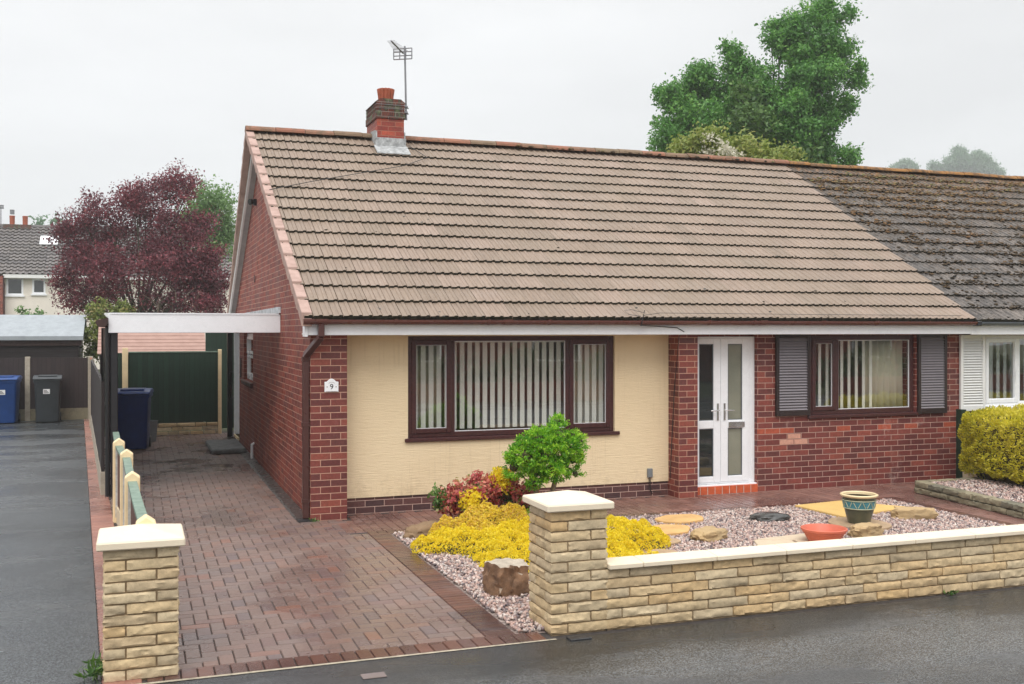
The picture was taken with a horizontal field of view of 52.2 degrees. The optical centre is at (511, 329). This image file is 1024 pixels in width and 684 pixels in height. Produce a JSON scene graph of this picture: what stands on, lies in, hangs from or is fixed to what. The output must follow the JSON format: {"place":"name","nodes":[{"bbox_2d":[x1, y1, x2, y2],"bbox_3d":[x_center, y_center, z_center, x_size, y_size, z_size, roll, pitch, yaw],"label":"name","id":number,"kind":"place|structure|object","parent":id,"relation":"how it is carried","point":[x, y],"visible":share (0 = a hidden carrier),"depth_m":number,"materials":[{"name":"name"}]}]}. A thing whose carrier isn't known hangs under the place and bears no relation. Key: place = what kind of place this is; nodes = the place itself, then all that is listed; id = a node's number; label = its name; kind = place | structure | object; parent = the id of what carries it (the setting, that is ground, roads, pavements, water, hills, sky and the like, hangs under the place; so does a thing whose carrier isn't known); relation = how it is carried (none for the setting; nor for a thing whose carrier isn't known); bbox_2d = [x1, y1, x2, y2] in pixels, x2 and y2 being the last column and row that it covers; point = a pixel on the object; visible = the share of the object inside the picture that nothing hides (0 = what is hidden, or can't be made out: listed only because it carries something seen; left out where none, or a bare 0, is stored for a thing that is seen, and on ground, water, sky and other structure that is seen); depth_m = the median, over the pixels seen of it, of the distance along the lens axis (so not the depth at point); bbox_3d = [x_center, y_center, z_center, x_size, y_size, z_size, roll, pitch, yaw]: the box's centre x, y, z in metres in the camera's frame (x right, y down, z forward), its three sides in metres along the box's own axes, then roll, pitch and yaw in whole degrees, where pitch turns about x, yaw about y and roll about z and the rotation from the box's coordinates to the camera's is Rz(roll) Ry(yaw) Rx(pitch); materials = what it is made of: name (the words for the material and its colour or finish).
{"place":"outdoors","nodes":[
{"label":"outdoors","id":0,"kind":"place"},
{"bbox_2d":[0,419,100,683],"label":"tarmac drive","id":1,"kind":"structure","parent":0,"point":[48,627],"depth_m":9.77,"materials":[{"name":"grey asphalt"}]},
{"bbox_2d":[0,375,21,422],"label":"wheelie bin","id":2,"kind":"object","parent":1,"relation":"on","point":[9,396],"visible":1,"depth_m":23.53,"materials":[{"name":"blue plastic"}]},
{"bbox_2d":[0,356,92,420],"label":"fence","id":3,"kind":"object","parent":1,"relation":"on","point":[74,403],"visible":0.56,"depth_m":24.61,"materials":[{"name":"brown stained wood"},{"name":"concrete"}]},
{"bbox_2d":[33,375,62,421],"bbox_3d":[-10.703,1.590,24.105,0.610,1.076,0.800,0,0,-22],"label":"wheelie bin","id":4,"kind":"object","parent":1,"relation":"on","point":[47,396],"visible":1,"depth_m":23.82,"materials":[{"name":"black plastic"}]},
{"bbox_2d":[74,650,102,680],"bbox_3d":[-2.549,2.060,6.355,0.234,0.204,0.239,0,0,44],"label":"weed","id":5,"kind":"object","parent":1,"relation":"on","point":[97,669],"visible":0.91,"depth_m":6.35,"materials":[{"name":"green plant"}]},
{"bbox_2d":[84,369,233,431],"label":"ground","id":6,"kind":"structure","parent":0,"point":[224,429],"depth_m":22.74,"materials":[{"name":"grey concrete"}]},
{"bbox_2d":[14,305,46,314],"bbox_3d":[-14.515,0.696,31.485,0.931,2.870,0.709,0,0,-20],"label":"climbing plant","id":7,"kind":"object","parent":6,"relation":"on","point":[41,312],"visible":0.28,"depth_m":31.59,"materials":[{"name":"green plant"}]},
{"bbox_2d":[0,315,86,357],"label":"garden shed","id":8,"kind":"structure","parent":6,"relation":"on","point":[44,336],"depth_m":26.43,"materials":[{"name":"grey metal"}]},
{"bbox_2d":[28,213,62,225],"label":"distant tree","id":9,"kind":"object","parent":6,"relation":"on","point":[44,220],"visible":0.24,"depth_m":109.52,"materials":[{"name":"green plant"}]},
{"bbox_2d":[89,356,104,494],"bbox_3d":[-7.620,1.405,19.066,0.109,1.550,12.218,0,0,-23],"label":"boundary fence","id":10,"kind":"object","parent":6,"relation":"on","point":[96,405],"visible":0.96,"depth_m":15.14,"materials":[{"name":"wood"}]},
{"bbox_2d":[80,295,135,363],"bbox_3d":[-10.651,0.616,27.573,1.479,3.034,1.443,0,0,-20],"label":"laurel bush","id":11,"kind":"object","parent":6,"relation":"on","point":[97,311],"visible":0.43,"depth_m":27.37,"materials":[{"name":"green plant"}]},
{"bbox_2d":[0,210,234,368],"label":"house","id":12,"kind":"structure","parent":6,"relation":"on","point":[27,258],"depth_m":55.29,"materials":[{"name":"cream render"},{"name":"grey roof tile"},{"name":"white upvc"}]},
{"bbox_2d":[0,205,3,223],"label":"tv aerial","id":13,"kind":"object","parent":12,"relation":"attached to","point":[1,206],"visible":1,"depth_m":58.06,"materials":[{"name":"metal"}]},
{"bbox_2d":[5,278,24,296],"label":"window","id":14,"kind":"structure","parent":12,"relation":"in","point":[14,286],"depth_m":54.24,"materials":[{"name":"white plastic"}]},
{"bbox_2d":[31,279,46,295],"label":"window","id":15,"kind":"structure","parent":12,"relation":"in","point":[38,285],"depth_m":54.64,"materials":[{"name":"white plastic"}]},
{"bbox_2d":[38,158,231,321],"bbox_3d":[-12.769,-1.843,35.848,6.747,7.987,4.750,0,0,20],"label":"purple plum tree","id":16,"kind":"object","parent":6,"relation":"on","point":[156,259],"visible":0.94,"depth_m":35.44,"materials":[{"name":"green plant"}]},
{"bbox_2d":[97,319,204,426],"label":"summerhouse","id":17,"kind":"structure","parent":6,"relation":"on","point":[139,342],"depth_m":23.05,"materials":[{"name":"wood"}]},
{"bbox_2d":[175,168,238,291],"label":"ash tree","id":18,"kind":"object","parent":6,"relation":"on","point":[216,200],"visible":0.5,"depth_m":43.66,"materials":[{"name":"green plant"}]},
{"bbox_2d":[205,333,233,427],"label":"garden gate","id":19,"kind":"structure","parent":6,"relation":"on","point":[215,341],"depth_m":22.50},
{"bbox_2d":[666,112,807,161],"bbox_3d":[5.103,-1.387,23.925,3.184,7.044,2.420,0,0,29],"label":"elder bush","id":20,"kind":"object","parent":6,"relation":"on","point":[710,142],"visible":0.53,"depth_m":23.76,"materials":[{"name":"green plant"}]},
{"bbox_2d":[646,0,875,165],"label":"oak tree","id":21,"kind":"object","parent":6,"relation":"on","point":[804,111],"visible":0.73,"depth_m":35.47,"materials":[{"name":"green plant"}]},
{"bbox_2d":[784,161,1023,412],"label":"bungalow","id":22,"kind":"object","parent":6,"relation":"on","point":[957,237],"visible":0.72,"depth_m":17.52,"materials":[{"name":"grey tile"}]},
{"bbox_2d":[985,335,1023,407],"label":"window","id":23,"kind":"structure","parent":22,"relation":"in","point":[1008,402],"depth_m":15.15,"materials":[{"name":"white plastic"}]},
{"bbox_2d":[989,339,1023,398],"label":"vertical blind","id":24,"kind":"object","parent":22,"relation":"attached to","point":[998,370],"visible":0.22,"depth_m":15.26,"materials":[{"name":"white fabric"}]},
{"bbox_2d":[887,157,920,168],"bbox_3d":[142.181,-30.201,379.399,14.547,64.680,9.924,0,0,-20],"label":"distant tree","id":25,"kind":"object","parent":6,"relation":"on","point":[904,163],"visible":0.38,"depth_m":377.35,"materials":[{"name":"green plant"}]},
{"bbox_2d":[926,143,976,171],"bbox_3d":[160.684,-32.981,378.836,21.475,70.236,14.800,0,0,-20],"label":"distant tree","id":26,"kind":"object","parent":6,"relation":"on","point":[958,159],"visible":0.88,"depth_m":376.19,"materials":[{"name":"green plant"}]},
{"bbox_2d":[969,149,1006,174],"bbox_3d":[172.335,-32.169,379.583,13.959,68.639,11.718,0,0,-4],"label":"distant tree","id":27,"kind":"object","parent":6,"relation":"on","point":[983,163],"visible":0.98,"depth_m":376.87,"materials":[{"name":"green plant"}]},
{"bbox_2d":[956,409,1023,477],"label":"divider fence","id":28,"kind":"object","parent":6,"relation":"on","point":[959,473],"visible":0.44,"depth_m":14.74,"materials":[{"name":"black wood"}]},
{"bbox_2d":[109,433,484,669],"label":"driveway","id":29,"kind":"structure","parent":0,"point":[380,571],"depth_m":8.97,"materials":[{"name":"brown brick"}]},
{"bbox_2d":[128,449,140,492],"bbox_3d":[-5.043,2.128,13.883,0.197,0.010,15.802,0,0,-21],"label":"edging course","id":30,"kind":"object","parent":29,"relation":"on","point":[134,464],"visible":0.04,"depth_m":16.60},
{"bbox_2d":[118,388,153,448],"bbox_3d":[-6.751,1.590,18.651,0.610,1.076,0.800,0,0,-14],"label":"wheelie bin","id":31,"kind":"object","parent":29,"relation":"on","point":[134,410],"visible":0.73,"depth_m":18.36,"materials":[{"name":"blue plastic"}]},
{"bbox_2d":[118,348,221,434],"bbox_3d":[-6.977,1.260,21.046,2.180,1.780,0.129,0,0,-20],"label":"green fence","id":32,"kind":"object","parent":29,"relation":"on","point":[186,386],"visible":0.65,"depth_m":21.13,"materials":[{"name":"green wood"}]},
{"bbox_2d":[95,307,280,496],"bbox_3d":[-5.451,0.915,17.009,2.378,2.430,7.440,0,0,-20],"label":"carport","id":33,"kind":"object","parent":29,"relation":"on","point":[258,321],"visible":0.94,"depth_m":13.47,"materials":[{"name":"white plastic"}]},
{"bbox_2d":[205,439,246,454],"bbox_3d":[-5.109,2.087,18.615,0.590,0.085,1.650,0,0,-20],"label":"doorstep","id":34,"kind":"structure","parent":29,"relation":"on","point":[231,446],"depth_m":18.24,"materials":[{"name":"grey concrete"}]},
{"bbox_2d":[226,436,301,519],"bbox_3d":[-3.959,2.119,16.159,0.150,0.027,9.450,0,0,-20],"label":"gable apron","id":35,"kind":"object","parent":29,"relation":"on","point":[291,506],"visible":0.79,"depth_m":14.01,"materials":[{"name":"grey concrete"}]},
{"bbox_2d":[0,0,1023,228],"label":"sky","id":36,"kind":"structure","parent":0,"point":[95,94],"materials":[{"name":"white"}]},
{"bbox_2d":[85,431,1023,683],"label":"paving bed","id":37,"kind":"object","parent":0,"point":[546,635],"visible":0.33,"depth_m":8.06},
{"bbox_2d":[84,419,141,683],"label":"brick strip","id":38,"kind":"object","parent":37,"relation":"on","point":[101,513],"visible":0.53,"depth_m":11.69,"materials":[{"name":"red brick"}]},
{"bbox_2d":[113,432,155,525],"bbox_3d":[-3.656,1.697,9.933,0.166,0.965,6.863,0,0,-22],"label":"fence","id":39,"kind":"object","parent":37,"relation":"on","point":[128,507],"visible":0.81,"depth_m":10.18,"materials":[{"name":"beige wood"}]},
{"bbox_2d":[96,524,184,682],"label":"gate pillar","id":40,"kind":"structure","parent":37,"relation":"on","point":[141,601],"depth_m":6.36,"materials":[{"name":"beige stone"}]},
{"bbox_2d":[150,420,157,441],"bbox_3d":[-6.911,1.928,19.799,0.283,0.400,0.283,0,0,25],"label":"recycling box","id":41,"kind":"object","parent":37,"relation":"on","point":[153,428],"visible":0.34,"depth_m":19.79,"materials":[{"name":"grey plastic"}]},
{"bbox_2d":[522,490,613,635],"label":"gate pillar","id":42,"kind":"structure","parent":37,"relation":"on","point":[568,573],"depth_m":7.35,"materials":[{"name":"beige stone"}]},
{"bbox_2d":[147,497,1015,682],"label":"edging blocks","id":43,"kind":"structure","parent":37,"relation":"on","point":[493,630],"depth_m":7.34,"materials":[{"name":"brown brick"}]},
{"bbox_2d":[227,88,977,521],"bbox_3d":[0.486,-0.821,17.736,9.756,6.001,10.258,0,0,-20],"label":"bungalow","id":44,"kind":"object","parent":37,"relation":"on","point":[709,304],"visible":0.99,"depth_m":13.90,"materials":[{"name":"brown tile"}]},
{"bbox_2d":[234,333,238,440],"bbox_3d":[-5.195,1.075,19.949,0.150,2.010,0.820,0,0,-20],"label":"side door","id":45,"kind":"structure","parent":44,"relation":"in","point":[236,335],"depth_m":20.27,"materials":[{"name":"white plastic"}]},
{"bbox_2d":[241,333,252,387],"bbox_3d":[-4.516,0.515,18.031,0.170,0.890,1.650,0,0,-20],"label":"side window","id":46,"kind":"structure","parent":44,"relation":"in","point":[249,336],"depth_m":18.31,"materials":[{"name":"white plastic"}]},
{"bbox_2d":[388,40,411,119],"bbox_3d":[-1.740,-3.905,16.290,0.312,1.171,0.733,0,0,1],"label":"tv aerial","id":47,"kind":"object","parent":44,"relation":"attached to","point":[404,59],"visible":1,"depth_m":16.56,"materials":[{"name":"metal"}]},
{"bbox_2d":[418,345,436,427],"bbox_3d":[-1.073,0.665,12.635,0.424,1.170,0.078,0,0,-20],"label":"vertical blind","id":48,"kind":"object","parent":44,"relation":"hanging from","point":[427,386],"visible":0.11,"depth_m":12.66,"materials":[{"name":"white fabric"}]},
{"bbox_2d":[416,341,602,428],"bbox_3d":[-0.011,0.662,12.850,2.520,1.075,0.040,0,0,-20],"label":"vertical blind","id":49,"kind":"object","parent":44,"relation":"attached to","point":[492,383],"visible":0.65,"depth_m":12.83,"materials":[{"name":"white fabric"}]},
{"bbox_2d":[405,336,619,442],"bbox_3d":[0.034,0.703,12.739,2.770,1.245,0.140,0,0,-20],"label":"window","id":50,"kind":"structure","parent":44,"relation":"in","point":[448,433],"depth_m":12.61,"materials":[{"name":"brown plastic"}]},
{"bbox_2d":[575,345,598,422],"bbox_3d":[0.904,0.665,13.346,0.503,1.170,0.078,0,0,-20],"label":"vertical blind","id":51,"kind":"object","parent":44,"relation":"hanging from","point":[583,383],"visible":0.22,"depth_m":13.36,"materials":[{"name":"white fabric"}]},
{"bbox_2d":[698,338,719,482],"bbox_3d":[2.513,1.048,13.490,0.413,1.865,0.105,0,0,-20],"label":"door","id":52,"kind":"structure","parent":44,"relation":"in","point":[708,348],"depth_m":13.52,"materials":[{"name":"white plastic"}]},
{"bbox_2d":[720,338,747,481],"bbox_3d":[2.905,1.048,13.631,0.413,1.865,0.105,0,0,-20],"label":"door","id":53,"kind":"structure","parent":44,"relation":"in","point":[733,351],"depth_m":13.65,"materials":[{"name":"white plastic"}]},
{"bbox_2d":[818,340,874,407],"bbox_3d":[4.519,0.603,14.320,1.080,0.955,0.040,0,0,-20],"label":"vertical blind","id":54,"kind":"object","parent":44,"relation":"attached to","point":[856,374],"visible":0.68,"depth_m":14.36,"materials":[{"name":"white fabric"}]},
{"bbox_2d":[807,335,919,418],"bbox_3d":[4.801,0.638,14.305,1.840,1.115,0.140,0,0,-20],"label":"window","id":55,"kind":"structure","parent":44,"relation":"in","point":[833,411],"depth_m":14.18,"materials":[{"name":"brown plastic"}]},
{"bbox_2d":[863,340,902,407],"bbox_3d":[5.194,0.615,14.640,0.673,1.070,0.066,0,0,-20],"label":"curtain","id":56,"kind":"object","parent":44,"relation":"hanging from","point":[887,377],"visible":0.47,"depth_m":14.65,"materials":[{"name":"beige fabric"}]},
{"bbox_2d":[606,524,1023,629],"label":"garden wall","id":57,"kind":"structure","parent":37,"relation":"on","point":[663,588],"depth_m":7.98,"materials":[{"name":"beige stone"}]},
{"bbox_2d":[154,589,1023,683],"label":"pavement","id":58,"kind":"structure","parent":0,"point":[977,638],"depth_m":6.84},
{"bbox_2d":[139,638,556,683],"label":"mortar line","id":59,"kind":"object","parent":58,"relation":"on","point":[337,662],"visible":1,"depth_m":6.66,"materials":[{"name":"grey concrete"}]},
{"bbox_2d":[360,672,386,679],"bbox_3d":[-0.851,2.130,6.426,0.150,0.008,0.090,0,0,-20],"label":"stopcock cover","id":60,"kind":"object","parent":58,"relation":"on","point":[373,675],"visible":1,"depth_m":6.42,"materials":[{"name":"grey metal"}]},
{"bbox_2d":[566,634,591,640],"bbox_3d":[0.462,2.129,7.223,0.160,0.010,0.100,0,0,-20],"label":"drain cover","id":61,"kind":"object","parent":58,"relation":"on","point":[578,637],"visible":1,"depth_m":7.20,"materials":[{"name":"metal"}]},
{"bbox_2d":[943,590,958,595],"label":"weed","id":62,"kind":"object","parent":58,"relation":"on","point":[953,591],"visible":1,"depth_m":8.39,"materials":[{"name":"green plant"}]},
{"bbox_2d":[336,482,1023,533],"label":"front path","id":63,"kind":"structure","parent":0,"point":[378,521],"depth_m":12.78,"materials":[{"name":"brown brick"}]},
{"bbox_2d":[914,477,1023,518],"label":"raised bed","id":64,"kind":"object","parent":63,"relation":"on","point":[985,502],"visible":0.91,"depth_m":12.67,"materials":[{"name":"stone"}]},
{"bbox_2d":[957,403,1023,486],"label":"golden hedge","id":65,"kind":"object","parent":64,"relation":"on","point":[997,449],"visible":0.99,"depth_m":13.62,"materials":[{"name":"yellow plant"}]},
{"bbox_2d":[391,498,1005,634],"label":"gravel","id":66,"kind":"structure","parent":0,"point":[743,531],"depth_m":10.88,"materials":[{"name":"grey gravel"}]},
{"bbox_2d":[403,520,438,538],"bbox_3d":[-0.887,2.090,10.725,0.504,0.251,0.339,0,0,-35],"label":"rock","id":67,"kind":"object","parent":66,"relation":"on","point":[416,530],"visible":0.38,"depth_m":10.58,"materials":[{"name":"beige stone"}]},
{"bbox_2d":[428,501,529,536],"bbox_3d":[-0.286,1.962,10.596,1.173,0.397,0.709,0,0,-20],"label":"amber heather","id":68,"kind":"object","parent":66,"relation":"on","point":[487,515],"visible":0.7,"depth_m":10.56,"materials":[{"name":"yellow plant"}]},
{"bbox_2d":[427,466,548,517],"bbox_3d":[-0.205,1.784,11.008,1.338,0.704,0.587,0,0,-20],"label":"berberis shrub","id":69,"kind":"object","parent":66,"relation":"on","point":[494,488],"visible":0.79,"depth_m":10.90,"materials":[{"name":"red plant"}]},
{"bbox_2d":[482,558,530,599],"bbox_3d":[-0.049,2.026,8.432,0.334,0.328,0.332,0,0,-32],"label":"rock","id":70,"kind":"object","parent":66,"relation":"on","point":[505,577],"visible":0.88,"depth_m":8.32,"materials":[{"name":"brown stone"}]},
{"bbox_2d":[410,514,670,573],"bbox_3d":[0.519,1.994,9.617,2.558,0.333,2.607,0,0,-20],"label":"golden heather","id":71,"kind":"object","parent":66,"relation":"on","point":[506,539],"visible":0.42,"depth_m":9.89,"materials":[{"name":"yellow plant"}]},
{"bbox_2d":[498,412,590,493],"bbox_3d":[0.365,1.510,10.916,1.034,1.292,0.581,0,0,-20],"label":"broad-leaved green shrub","id":72,"kind":"object","parent":66,"relation":"on","point":[532,454],"visible":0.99,"depth_m":10.83,"materials":[{"name":"green plant"}]},
{"bbox_2d":[641,549,677,554],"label":"stepping stone","id":73,"kind":"object","parent":66,"relation":"on","point":[662,551],"visible":0.14,"depth_m":9.82,"materials":[{"name":"beige stone"}]},
{"bbox_2d":[652,524,689,535],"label":"stepping stone","id":74,"kind":"object","parent":66,"relation":"on","point":[672,529],"visible":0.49,"depth_m":10.94,"materials":[{"name":"beige stone"}]},
{"bbox_2d":[662,537,680,545],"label":"stepping stone","id":75,"kind":"object","parent":66,"relation":"on","point":[673,541],"visible":0.17,"depth_m":10.28,"materials":[{"name":"beige stone"}]},
{"bbox_2d":[655,514,703,524],"bbox_3d":[1.856,2.118,11.555,0.594,0.064,0.457,0,0,-20],"label":"stepping stone","id":76,"kind":"object","parent":66,"relation":"on","point":[679,519],"visible":0.75,"depth_m":11.52,"materials":[{"name":"beige stone"}]},
{"bbox_2d":[690,526,727,541],"bbox_3d":[1.985,2.089,10.542,0.412,0.175,0.283,0,0,-40],"label":"rock","id":77,"kind":"object","parent":66,"relation":"on","point":[709,533],"visible":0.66,"depth_m":10.45,"materials":[{"name":"beige stone"}]},
{"bbox_2d":[749,511,790,521],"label":"rock","id":78,"kind":"object","parent":66,"relation":"on","point":[771,516],"visible":0.73,"depth_m":11.50,"materials":[{"name":"stone"}]},
{"bbox_2d":[754,540,794,545],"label":"stepping stone","id":79,"kind":"object","parent":66,"relation":"on","point":[764,542],"visible":0.21,"depth_m":10.23,"materials":[{"name":"beige stone"}]},
{"bbox_2d":[756,533,807,541],"bbox_3d":[2.877,2.118,10.235,0.630,0.064,0.713,0,0,-27],"label":"stepping stone","id":80,"kind":"object","parent":66,"relation":"on","point":[798,538],"visible":0.27,"depth_m":10.42,"materials":[{"name":"beige stone"}]},
{"bbox_2d":[800,523,847,540],"bbox_3d":[3.075,2.019,10.299,0.448,0.132,0.448,0,0,-20],"label":"terracotta bowl","id":81,"kind":"object","parent":80,"relation":"on","point":[816,532],"visible":0.91,"depth_m":10.23,"materials":[{"name":"ceramic"}]},
{"bbox_2d":[795,500,904,516],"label":"paving slab","id":82,"kind":"structure","parent":66,"relation":"on","point":[834,508],"depth_m":12.25,"materials":[{"name":"yellow stone"}]},
{"bbox_2d":[828,517,891,529],"bbox_3d":[3.739,2.117,11.273,0.607,0.066,0.694,0,0,-20],"label":"stepping stone","id":83,"kind":"object","parent":66,"relation":"on","point":[842,521],"visible":0.42,"depth_m":11.27,"materials":[{"name":"beige stone"}]},
{"bbox_2d":[840,491,877,523],"bbox_3d":[3.745,1.927,11.273,0.396,0.313,0.396,0,0,-20],"label":"glazed pot","id":84,"kind":"object","parent":83,"relation":"on","point":[859,506],"visible":0.98,"depth_m":11.15,"materials":[{"name":"green ceramic"}]},
{"bbox_2d":[847,522,883,537],"bbox_3d":[3.606,2.084,10.698,0.385,0.194,0.241,0,0,-28],"label":"rock","id":85,"kind":"object","parent":66,"relation":"on","point":[867,529],"visible":0.71,"depth_m":10.61,"materials":[{"name":"beige stone"}]},
{"bbox_2d":[890,506,938,519],"bbox_3d":[4.503,2.083,11.708,0.517,0.196,0.198,0,0,8],"label":"rock","id":86,"kind":"object","parent":66,"relation":"on","point":[916,513],"visible":0.74,"depth_m":11.63,"materials":[{"name":"beige stone"}]},
{"bbox_2d":[931,479,1023,502],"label":"gravel","id":87,"kind":"structure","parent":0,"point":[997,491],"depth_m":13.16,"materials":[{"name":"grey gravel"}]}
]}

